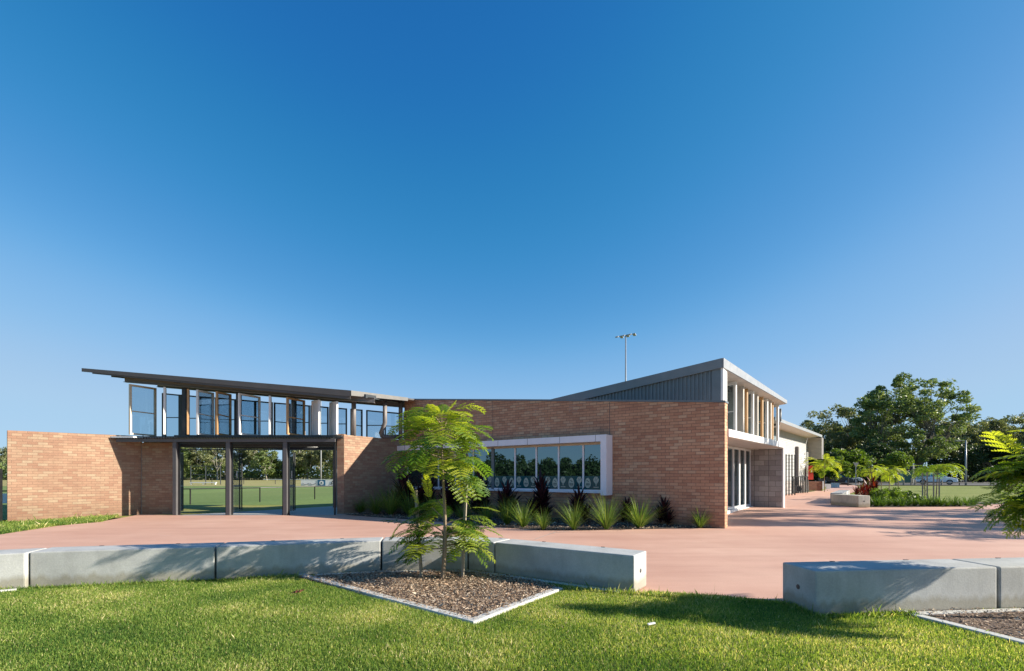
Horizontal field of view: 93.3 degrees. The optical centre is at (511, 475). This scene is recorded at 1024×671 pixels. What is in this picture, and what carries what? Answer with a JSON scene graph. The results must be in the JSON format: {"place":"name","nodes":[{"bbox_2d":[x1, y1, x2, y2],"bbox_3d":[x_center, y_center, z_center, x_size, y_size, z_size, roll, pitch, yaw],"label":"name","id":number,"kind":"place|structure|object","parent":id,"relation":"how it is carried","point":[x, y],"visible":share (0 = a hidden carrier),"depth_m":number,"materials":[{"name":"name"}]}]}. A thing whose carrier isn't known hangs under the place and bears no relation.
{"place":"outdoors","nodes":[
{"label":"outdoors","id":0,"kind":"place"},
{"bbox_2d":[3,477,329,485],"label":"dry bank","id":1,"kind":"structure","parent":0,"point":[255,482],"depth_m":101.44,"materials":[{"name":"beige plant"}]},
{"bbox_2d":[0,457,332,479],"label":"undergrowth","id":2,"kind":"object","parent":1,"relation":"on","point":[247,474],"visible":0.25,"depth_m":160.87,"materials":[{"name":"green plant"}]},
{"bbox_2d":[184,448,211,479],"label":"gum tree","id":3,"kind":"object","parent":1,"relation":"on","point":[193,455],"visible":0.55,"depth_m":165.31,"materials":[{"name":"green plant"}]},
{"bbox_2d":[190,466,220,484],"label":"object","id":4,"kind":"object","parent":1,"relation":"on","point":[205,474],"visible":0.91,"depth_m":77.94,"materials":[{"name":"grey metal"}]},
{"bbox_2d":[200,448,233,479],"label":"gum tree","id":5,"kind":"object","parent":1,"relation":"on","point":[209,455],"visible":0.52,"depth_m":156.98,"materials":[{"name":"green plant"}]},
{"bbox_2d":[242,450,277,479],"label":"gum tree","id":6,"kind":"object","parent":1,"relation":"on","point":[249,454],"visible":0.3,"depth_m":168.71,"materials":[{"name":"green plant"}]},
{"bbox_2d":[250,450,278,478],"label":"gum tree","id":7,"kind":"object","parent":1,"relation":"on","point":[262,462],"visible":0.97,"depth_m":155.95,"materials":[{"name":"green plant"}]},
{"bbox_2d":[290,450,325,478],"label":"gum tree","id":8,"kind":"object","parent":1,"relation":"on","point":[311,456],"visible":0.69,"depth_m":159.99,"materials":[{"name":"green plant"}]},
{"bbox_2d":[301,480,332,485],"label":"sponsor board","id":9,"kind":"object","parent":1,"relation":"on","point":[316,482],"visible":0.94,"depth_m":67.97,"materials":[{"name":"white paint"}]},
{"bbox_2d":[3,486,332,504],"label":"sports field","id":10,"kind":"structure","parent":0,"point":[304,496],"depth_m":34.59,"materials":[{"name":"green plant"}]},
{"bbox_2d":[3,486,332,503],"bbox_3d":[-18.538,1.007,23.948,32.557,0.787,4.407,0,0,-42],"label":"field fence","id":11,"kind":"object","parent":10,"relation":"on","point":[245,488],"visible":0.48,"depth_m":25.77,"materials":[{"name":"metal"}]},
{"bbox_2d":[0,483,1023,608],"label":"plaza","id":12,"kind":"structure","parent":0,"point":[747,552],"depth_m":11.15,"materials":[{"name":"concrete"}]},
{"bbox_2d":[0,548,46,589],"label":"concrete seat","id":13,"kind":"object","parent":12,"relation":"on","point":[14,568],"visible":0.61,"depth_m":5.90,"materials":[{"name":"grey concrete"}]},
{"bbox_2d":[30,542,224,586],"bbox_3d":[-5.037,1.164,6.430,2.083,0.448,0.450,0,0,-13],"label":"concrete seat","id":14,"kind":"object","parent":12,"relation":"on","point":[100,564],"visible":0.85,"depth_m":6.23,"materials":[{"name":"grey concrete"}]},
{"bbox_2d":[217,537,382,578],"bbox_3d":[-2.968,1.164,6.963,2.163,0.448,0.450,0,0,-16],"label":"concrete seat","id":15,"kind":"object","parent":12,"relation":"on","point":[272,557],"visible":0.85,"depth_m":6.75,"materials":[{"name":"grey concrete"}]},
{"bbox_2d":[382,537,472,569],"bbox_3d":[-1.247,1.164,7.292,1.404,0.448,0.450,0,0,-3],"label":"concrete seat","id":16,"kind":"object","parent":12,"relation":"on","point":[432,560],"visible":0.52,"depth_m":7.07,"materials":[{"name":"grey concrete"}]},
{"bbox_2d":[469,537,508,572],"bbox_3d":[-0.386,1.164,7.212,0.575,0.448,0.450,0,0,29],"label":"concrete seat","id":17,"kind":"object","parent":12,"relation":"on","point":[475,564],"visible":0.45,"depth_m":6.99,"materials":[{"name":"grey concrete"}]},
{"bbox_2d":[346,509,714,529],"bbox_3d":[-0.364,1.388,15.269,12.656,0.001,3.411,0,0,35],"label":"wall bed","id":18,"kind":"object","parent":12,"relation":"on","point":[616,524],"visible":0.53,"depth_m":13.78,"materials":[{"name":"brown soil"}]},
{"bbox_2d":[354,491,390,514],"bbox_3d":[-4.907,0.909,17.316,1.774,0.962,1.671,0,0,-12],"label":"strap clump","id":19,"kind":"object","parent":18,"relation":"on","point":[376,509],"visible":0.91,"depth_m":17.24,"materials":[{"name":"green plant"}]},
{"bbox_2d":[371,483,405,514],"bbox_3d":[-4.332,0.741,17.091,2.190,1.299,2.267,0,0,-3],"label":"strap clump","id":20,"kind":"object","parent":18,"relation":"on","point":[391,508],"visible":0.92,"depth_m":17.07,"materials":[{"name":"green plant"}]},
{"bbox_2d":[385,466,415,512],"bbox_3d":[-4.081,0.536,18.239,1.590,1.892,1.749,0,0,38],"label":"dark cordyline","id":21,"kind":"object","parent":18,"relation":"on","point":[403,481],"visible":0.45,"depth_m":18.00,"materials":[{"name":"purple plant"}]},
{"bbox_2d":[390,487,423,514],"bbox_3d":[-3.615,0.814,16.972,1.900,1.152,1.838,0,0,-40],"label":"strap clump","id":22,"kind":"object","parent":18,"relation":"on","point":[408,506],"visible":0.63,"depth_m":16.83,"materials":[{"name":"green plant"}]},
{"bbox_2d":[410,472,440,510],"bbox_3d":[-3.098,0.533,17.346,1.455,1.876,1.580,0,0,9],"label":"dark cordyline","id":23,"kind":"object","parent":18,"relation":"on","point":[420,489],"visible":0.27,"depth_m":17.22,"materials":[{"name":"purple plant"}]},
{"bbox_2d":[434,477,463,515],"bbox_3d":[-2.142,0.685,16.578,1.447,1.566,1.316,0,0,-30],"label":"dark cordyline","id":24,"kind":"object","parent":18,"relation":"on","point":[451,501],"visible":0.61,"depth_m":16.46,"materials":[{"name":"purple plant"}]},
{"bbox_2d":[463,471,494,516],"bbox_3d":[-1.098,0.570,16.234,1.394,1.798,1.514,0,0,-13],"label":"dark cordyline","id":25,"kind":"object","parent":18,"relation":"on","point":[477,500],"visible":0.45,"depth_m":16.08,"materials":[{"name":"purple plant"}]},
{"bbox_2d":[471,500,498,522],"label":"strap clump","id":26,"kind":"object","parent":18,"relation":"on","point":[490,516],"visible":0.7,"depth_m":14.33,"materials":[{"name":"green plant"}]},
{"bbox_2d":[491,497,522,524],"bbox_3d":[-0.123,0.902,13.705,1.419,0.976,1.336,0,0,-39],"label":"strap clump","id":27,"kind":"object","parent":18,"relation":"on","point":[506,518],"visible":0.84,"depth_m":13.64,"materials":[{"name":"green plant"}]},
{"bbox_2d":[492,478,523,516],"bbox_3d":[-0.120,0.744,15.579,1.326,1.436,1.206,0,0,42],"label":"dark cordyline","id":28,"kind":"object","parent":18,"relation":"on","point":[507,492],"visible":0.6,"depth_m":15.45,"materials":[{"name":"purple plant"}]},
{"bbox_2d":[503,500,538,526],"bbox_3d":[0.356,0.970,13.070,1.577,0.840,1.523,0,0,-4],"label":"strap clump","id":29,"kind":"object","parent":18,"relation":"on","point":[523,521],"visible":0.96,"depth_m":12.99,"materials":[{"name":"green plant"}]},
{"bbox_2d":[525,468,557,520],"bbox_3d":[0.907,0.591,14.789,1.358,1.751,1.475,0,0,-44],"label":"dark cordyline","id":30,"kind":"object","parent":18,"relation":"on","point":[540,499],"visible":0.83,"depth_m":14.65,"materials":[{"name":"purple plant"}]},
{"bbox_2d":[530,507,559,529],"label":"strap clump","id":31,"kind":"object","parent":18,"relation":"on","point":[542,523],"visible":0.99,"depth_m":12.40,"materials":[{"name":"green plant"}]},
{"bbox_2d":[555,497,591,529],"bbox_3d":[1.548,0.936,12.493,1.203,0.907,1.277,0,0,-5],"label":"strap clump","id":32,"kind":"object","parent":18,"relation":"on","point":[574,522],"visible":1,"depth_m":12.40,"materials":[{"name":"green plant"}]},
{"bbox_2d":[566,485,593,521],"bbox_3d":[1.965,0.834,14.178,1.146,1.240,1.042,0,0,-42],"label":"dark cordyline","id":33,"kind":"object","parent":18,"relation":"on","point":[577,498],"visible":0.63,"depth_m":14.11,"materials":[{"name":"purple plant"}]},
{"bbox_2d":[584,492,624,528],"bbox_3d":[2.395,0.859,12.589,1.734,1.062,1.675,0,0,-18],"label":"strap clump","id":34,"kind":"object","parent":18,"relation":"on","point":[605,518],"visible":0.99,"depth_m":12.53,"materials":[{"name":"green plant"}]},
{"bbox_2d":[617,496,632,522],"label":"dark cordyline","id":35,"kind":"object","parent":18,"relation":"on","point":[627,503],"visible":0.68,"depth_m":14.23,"materials":[{"name":"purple plant"}]},
{"bbox_2d":[618,497,659,527],"bbox_3d":[3.397,0.902,12.798,1.805,0.976,1.746,0,0,-18],"label":"strap clump","id":36,"kind":"object","parent":18,"relation":"on","point":[640,521],"visible":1,"depth_m":12.75,"materials":[{"name":"green plant"}]},
{"bbox_2d":[649,495,679,524],"bbox_3d":[4.256,0.971,13.599,0.868,0.940,0.789,0,0,2],"label":"dark cordyline","id":37,"kind":"object","parent":18,"relation":"on","point":[665,515],"visible":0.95,"depth_m":13.52,"materials":[{"name":"purple plant"}]},
{"bbox_2d":[684,505,712,527],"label":"strap clump","id":38,"kind":"object","parent":18,"relation":"on","point":[699,522],"visible":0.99,"depth_m":12.88,"materials":[{"name":"green plant"}]},
{"bbox_2d":[337,358,786,528],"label":"clubhouse","id":39,"kind":"structure","parent":12,"relation":"on","point":[691,438],"depth_m":15.72,"materials":[{"name":"brick"}]},
{"bbox_2d":[408,452,421,486],"bbox_3d":[-3.984,-0.270,19.932,0.894,1.500,0.050,0,0,37],"label":"window","id":40,"kind":"structure","parent":39,"relation":"in","point":[415,473],"depth_m":19.93,"materials":[{"name":"glass"}]},
{"bbox_2d":[422,452,437,487],"bbox_3d":[-3.261,-0.270,19.397,0.905,1.500,0.050,0,0,37],"label":"window","id":41,"kind":"structure","parent":39,"relation":"in","point":[436,485],"depth_m":19.30,"materials":[{"name":"glass"}]},
{"bbox_2d":[473,449,490,488],"bbox_3d":[-1.055,-0.270,17.764,0.787,1.500,0.601,0,0,0],"label":"window","id":42,"kind":"structure","parent":39,"relation":"in","point":[484,456],"depth_m":17.73,"materials":[{"name":"glass"}]},
{"bbox_2d":[494,448,514,488],"bbox_3d":[-0.280,-0.270,17.191,0.822,1.500,0.627,0,0,0],"label":"window","id":43,"kind":"structure","parent":39,"relation":"in","point":[504,459],"depth_m":17.18,"materials":[{"name":"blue glass"}]},
{"bbox_2d":[515,447,535,489],"bbox_3d":[0.474,-0.270,16.632,0.746,1.500,0.570,0,0,0],"label":"window","id":44,"kind":"structure","parent":39,"relation":"in","point":[525,458],"depth_m":16.64,"materials":[{"name":"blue glass"}]},
{"bbox_2d":[536,446,557,489],"bbox_3d":[1.184,-0.270,16.107,0.733,1.500,0.561,0,0,0],"label":"window","id":45,"kind":"structure","parent":39,"relation":"in","point":[546,457],"depth_m":16.08,"materials":[{"name":"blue glass"}]},
{"bbox_2d":[558,445,582,490],"bbox_3d":[1.899,-0.270,15.578,0.756,1.500,0.578,0,0,0],"label":"window","id":46,"kind":"structure","parent":39,"relation":"in","point":[570,458],"depth_m":15.59,"materials":[{"name":"clear glass"}]},
{"bbox_2d":[583,444,599,490],"bbox_3d":[2.605,-0.270,15.056,0.715,1.500,0.547,0,0,0],"label":"window","id":47,"kind":"structure","parent":39,"relation":"in","point":[591,453],"depth_m":15.14,"materials":[{"name":"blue glass"}]},
{"bbox_2d":[727,446,733,509],"bbox_3d":[7.657,0.070,17.034,0.070,2.220,0.735,0,0,40],"label":"glazed door","id":48,"kind":"structure","parent":39,"relation":"in","point":[730,450],"depth_m":17.12,"materials":[{"name":"white paint"}]},
{"bbox_2d":[734,447,739,508],"bbox_3d":[8.152,0.070,17.618,0.070,2.220,0.735,0,0,40],"label":"glazed door","id":49,"kind":"structure","parent":39,"relation":"in","point":[736,449],"depth_m":17.67,"materials":[{"name":"white paint"}]},
{"bbox_2d":[740,448,744,507],"bbox_3d":[8.647,0.070,18.201,0.070,2.220,0.735,0,0,40],"label":"glazed door","id":50,"kind":"structure","parent":39,"relation":"in","point":[742,450],"depth_m":18.26,"materials":[{"name":"white paint"}]},
{"bbox_2d":[745,449,750,506],"bbox_3d":[9.142,0.070,18.785,0.070,2.220,0.735,0,0,40],"label":"glazed door","id":51,"kind":"structure","parent":39,"relation":"in","point":[747,451],"depth_m":18.79,"materials":[{"name":"white paint"}]},
{"bbox_2d":[495,539,645,591],"bbox_3d":[0.723,1.164,6.490,2.064,0.448,0.450,0,0,34],"label":"concrete seat","id":52,"kind":"object","parent":12,"relation":"on","point":[606,567],"visible":0.95,"depth_m":6.20,"materials":[{"name":"grey concrete"}]},
{"bbox_2d":[773,417,823,493],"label":"wing","id":53,"kind":"structure","parent":12,"relation":"on","point":[793,437],"depth_m":34.28,"materials":[{"name":"white paint"}]},
{"bbox_2d":[785,454,795,495],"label":"slat gate","id":54,"kind":"structure","parent":53,"relation":"attached to","point":[789,476],"depth_m":27.71,"materials":[{"name":"grey metal"}]},
{"bbox_2d":[793,476,807,492],"bbox_3d":[19.983,0.613,33.502,1.538,1.165,0.065,0,0,-24],"label":"bar fence","id":55,"kind":"object","parent":12,"relation":"on","point":[802,491],"visible":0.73,"depth_m":33.55,"materials":[{"name":"grey metal"}]},
{"bbox_2d":[809,481,823,490],"bbox_3d":[24.209,0.825,38.977,1.231,0.780,0.945,0,0,0],"label":"timber planter","id":56,"kind":"object","parent":12,"relation":"on","point":[816,485],"visible":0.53,"depth_m":38.55,"materials":[{"name":"brown paint"}]},
{"bbox_2d":[804,454,847,491],"bbox_3d":[23.200,-0.157,35.986,2.888,2.915,3.036,0,0,0],"label":"sapling","id":57,"kind":"object","parent":12,"relation":"on","point":[821,465],"visible":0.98,"depth_m":35.82,"materials":[{"name":"green plant"}]},
{"bbox_2d":[831,494,869,506],"bbox_3d":[13.443,0.975,19.248,0.456,0.448,1.602,0,0,0],"label":"concrete seat","id":58,"kind":"object","parent":12,"relation":"on","point":[851,500],"visible":1,"depth_m":18.88,"materials":[{"name":"grey concrete"}]},
{"bbox_2d":[783,559,995,614],"bbox_3d":[3.995,1.164,5.158,2.036,0.448,0.500,0,0,-6],"label":"concrete seat","id":59,"kind":"object","parent":12,"relation":"on","point":[826,587],"visible":0.89,"depth_m":4.93,"materials":[{"name":"grey concrete"}]},
{"bbox_2d":[870,502,999,506],"bbox_3d":[18.030,1.190,21.660,8.540,0.009,6.080,0,0,0],"label":"bed","id":60,"kind":"object","parent":12,"relation":"on","point":[920,506],"visible":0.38,"depth_m":18.79,"materials":[{"name":"brown soil"}]},
{"bbox_2d":[856,464,886,478],"bbox_3d":[17.795,0.356,24.086,1.287,1.890,1.432,0,0,0],"label":"sapling","id":61,"kind":"object","parent":60,"relation":"on","point":[871,472],"visible":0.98,"depth_m":23.98,"materials":[{"name":"green plant"}]},
{"bbox_2d":[867,488,893,501],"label":"leafy shrub","id":62,"kind":"object","parent":60,"relation":"on","point":[875,492],"visible":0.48,"depth_m":20.28,"materials":[{"name":"green plant"}]},
{"bbox_2d":[881,487,909,502],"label":"leafy shrub","id":63,"kind":"object","parent":60,"relation":"on","point":[893,493],"visible":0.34,"depth_m":20.40,"materials":[{"name":"green plant"}]},
{"bbox_2d":[904,463,965,496],"bbox_3d":[18.796,0.368,21.487,2.033,1.866,1.957,0,0,-26],"label":"sapling","id":64,"kind":"object","parent":60,"relation":"on","point":[924,470],"visible":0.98,"depth_m":21.43,"materials":[{"name":"green plant"}]},
{"bbox_2d":[952,557,1023,608],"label":"concrete seat","id":65,"kind":"object","parent":12,"relation":"on","point":[1009,582],"visible":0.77,"depth_m":5.04,"materials":[{"name":"grey concrete"}]},
{"bbox_2d":[0,569,1023,670],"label":"front lawn","id":66,"kind":"structure","parent":0,"point":[140,633],"depth_m":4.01,"materials":[{"name":"plant"}]},
{"bbox_2d":[299,569,558,619],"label":"bark mulch","id":67,"kind":"object","parent":66,"relation":"on","point":[413,587],"visible":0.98,"depth_m":5.95,"materials":[{"name":"brown wood"}]},
{"bbox_2d":[414,490,422,577],"bbox_3d":[-1.265,0.822,6.560,0.127,1.258,0.044,0,0,0],"label":"timber stake","id":68,"kind":"object","parent":67,"relation":"on","point":[420,560],"visible":0.43,"depth_m":6.55,"materials":[{"name":"brown wood"}]},
{"bbox_2d":[380,400,502,579],"bbox_3d":[-0.943,0.208,6.366,1.388,2.460,1.555,0,0,-43],"label":"staked sapling","id":69,"kind":"object","parent":67,"relation":"on","point":[461,435],"visible":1,"depth_m":6.34,"materials":[{"name":"green plant"}]},
{"bbox_2d":[461,481,467,576],"bbox_3d":[-0.650,0.749,6.600,0.097,1.403,0.041,0,0,0],"label":"timber stake","id":70,"kind":"object","parent":67,"relation":"on","point":[463,552],"depth_m":6.58,"materials":[{"name":"brown wood"}]},
{"bbox_2d":[316,570,616,590],"bbox_3d":[-0.640,1.411,6.628,4.164,0.078,0.870,0,0,14],"label":"seat footing","id":71,"kind":"object","parent":66,"relation":"on","point":[540,580],"visible":0.27,"depth_m":6.72,"materials":[{"name":"concrete"}]},
{"bbox_2d":[898,610,1023,645],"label":"garden kerb","id":72,"kind":"structure","parent":66,"relation":"on","point":[957,625],"depth_m":4.35,"materials":[{"name":"concrete"}]},
{"bbox_2d":[899,608,1023,614],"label":"kerb","id":73,"kind":"object","parent":66,"relation":"on","point":[957,611],"visible":0.27,"depth_m":4.89,"materials":[{"name":"concrete"}]},
{"bbox_2d":[917,606,1023,639],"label":"mulch bed","id":74,"kind":"object","parent":66,"relation":"on","point":[996,630],"depth_m":4.59,"materials":[{"name":"brown wood"}]},
{"bbox_2d":[967,429,1023,538],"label":"leaning sapling","id":75,"kind":"object","parent":74,"relation":"on","point":[1013,506],"visible":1,"depth_m":4.76,"materials":[{"name":"green plant"}]},
{"bbox_2d":[0,0,1023,475],"label":"sky","id":76,"kind":"structure","parent":0,"point":[823,200],"materials":[{"name":"blue"}]},
{"bbox_2d":[3,476,1023,614],"bbox_3d":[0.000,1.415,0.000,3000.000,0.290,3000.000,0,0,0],"label":"ground","id":77,"kind":"structure","parent":0,"point":[952,491],"depth_m":40.42,"materials":[{"name":"green plant"}]},
{"bbox_2d":[0,469,2,521],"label":"fence post","id":78,"kind":"object","parent":77,"relation":"on","point":[1,494],"visible":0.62,"depth_m":15.13,"materials":[{"name":"grey metal"}]},
{"bbox_2d":[7,430,171,520],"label":"brick wall","id":79,"kind":"structure","parent":77,"relation":"on","point":[52,475],"depth_m":16.57,"materials":[{"name":"brown brick"}]},
{"bbox_2d":[3,505,332,519],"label":"verge","id":80,"kind":"structure","parent":77,"relation":"on","point":[197,509],"depth_m":20.90,"materials":[{"name":"green plant"}]},
{"bbox_2d":[0,513,118,533],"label":"grass strip","id":81,"kind":"object","parent":80,"relation":"on","point":[9,526],"depth_m":14.14,"materials":[{"name":"green plant"}]},
{"bbox_2d":[190,506,385,514],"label":"apron slab","id":82,"kind":"structure","parent":77,"relation":"on","point":[316,511],"depth_m":18.36,"materials":[{"name":"grey concrete"}]},
{"bbox_2d":[82,368,414,514],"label":"entry pavilion","id":83,"kind":"structure","parent":82,"relation":"on","point":[223,436],"depth_m":17.41,"materials":[{"name":"grey metal"}]},
{"bbox_2d":[181,452,183,510],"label":"gate","id":84,"kind":"structure","parent":83,"relation":"attached to","point":[182,481],"depth_m":18.34,"materials":[{"name":"black metal"}]},
{"bbox_2d":[233,452,241,510],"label":"gate","id":85,"kind":"structure","parent":83,"relation":"attached to","point":[239,482],"depth_m":18.31,"materials":[{"name":"black metal"}]},
{"bbox_2d":[290,452,295,510],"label":"gate","id":86,"kind":"structure","parent":83,"relation":"attached to","point":[293,485],"depth_m":18.52,"materials":[{"name":"black metal"}]},
{"bbox_2d":[297,574,562,623],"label":"garden kerb","id":87,"kind":"structure","parent":77,"relation":"on","point":[480,617],"depth_m":5.21,"materials":[{"name":"concrete"}]},
{"bbox_2d":[829,448,876,482],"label":"shrubby tree","id":88,"kind":"object","parent":77,"relation":"on","point":[853,456],"visible":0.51,"depth_m":74.03,"materials":[{"name":"green plant"}]},
{"bbox_2d":[875,466,909,488],"bbox_3d":[19.558,0.401,25.020,1.639,1.798,1.584,0,0,0],"label":"sapling","id":89,"kind":"object","parent":77,"relation":"on","point":[893,471],"visible":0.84,"depth_m":24.94,"materials":[{"name":"green plant"}]},
{"bbox_2d":[877,451,914,486],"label":"round headed tree","id":90,"kind":"object","parent":77,"relation":"on","point":[901,459],"visible":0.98,"depth_m":47.53,"materials":[{"name":"green plant"}]},
{"bbox_2d":[848,372,981,470],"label":"fig tree","id":91,"kind":"object","parent":77,"relation":"on","point":[909,404],"visible":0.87,"depth_m":84.91,"materials":[{"name":"green plant"}]},
{"bbox_2d":[807,439,1023,481],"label":"undergrowth","id":92,"kind":"object","parent":77,"relation":"on","point":[949,474],"visible":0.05,"depth_m":95.26,"materials":[{"name":"green plant"}]},
{"bbox_2d":[826,480,1008,484],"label":"car park","id":93,"kind":"structure","parent":77,"relation":"on","point":[956,483],"depth_m":75.25,"materials":[{"name":"grey asphalt"}]},
{"bbox_2d":[811,456,851,483],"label":"shrubby tree","id":94,"kind":"object","parent":93,"relation":"on","point":[833,474],"visible":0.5,"depth_m":70.91,"materials":[{"name":"green plant"}]},
{"bbox_2d":[799,403,869,452],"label":"gum tree","id":95,"kind":"object","parent":93,"relation":"on","point":[844,412],"visible":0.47,"depth_m":97.25,"materials":[{"name":"green plant"}]},
{"bbox_2d":[818,472,853,483],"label":"parked car","id":96,"kind":"object","parent":93,"relation":"on","point":[844,479],"visible":0.7,"depth_m":71.11,"materials":[{"name":"paint"}]},
{"bbox_2d":[846,442,899,482],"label":"shrubby tree","id":97,"kind":"object","parent":93,"relation":"on","point":[877,451],"visible":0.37,"depth_m":79.90,"materials":[{"name":"green plant"}]},
{"bbox_2d":[888,465,914,482],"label":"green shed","id":98,"kind":"structure","parent":93,"relation":"on","point":[908,477],"depth_m":82.00,"materials":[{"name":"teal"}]},
{"bbox_2d":[915,472,957,484],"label":"parked car","id":99,"kind":"object","parent":93,"relation":"on","point":[948,480],"visible":0.63,"depth_m":65.28,"materials":[{"name":"paint"}]},
{"bbox_2d":[913,417,984,469],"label":"gum tree","id":100,"kind":"object","parent":93,"relation":"on","point":[972,432],"visible":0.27,"depth_m":95.46,"materials":[{"name":"green plant"}]},
{"bbox_2d":[945,412,993,476],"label":"gum tree","id":101,"kind":"object","parent":93,"relation":"on","point":[976,416],"visible":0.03,"depth_m":101.73,"materials":[{"name":"green plant"}]},
{"bbox_2d":[952,416,1023,469],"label":"gum tree","id":102,"kind":"object","parent":93,"relation":"on","point":[997,423],"visible":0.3,"depth_m":95.72,"materials":[{"name":"green plant"}]},
{"bbox_2d":[953,438,1023,482],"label":"shrubby tree","id":103,"kind":"object","parent":93,"relation":"on","point":[979,455],"visible":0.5,"depth_m":84.24,"materials":[{"name":"green plant"}]},
{"bbox_2d":[982,413,1023,445],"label":"gum tree","id":104,"kind":"object","parent":93,"relation":"on","point":[1019,420],"visible":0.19,"depth_m":97.02,"materials":[{"name":"green plant"}]},
{"bbox_2d":[985,440,1023,482],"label":"shrubby tree","id":105,"kind":"object","parent":93,"relation":"on","point":[998,455],"visible":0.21,"depth_m":83.28,"materials":[{"name":"green plant"}]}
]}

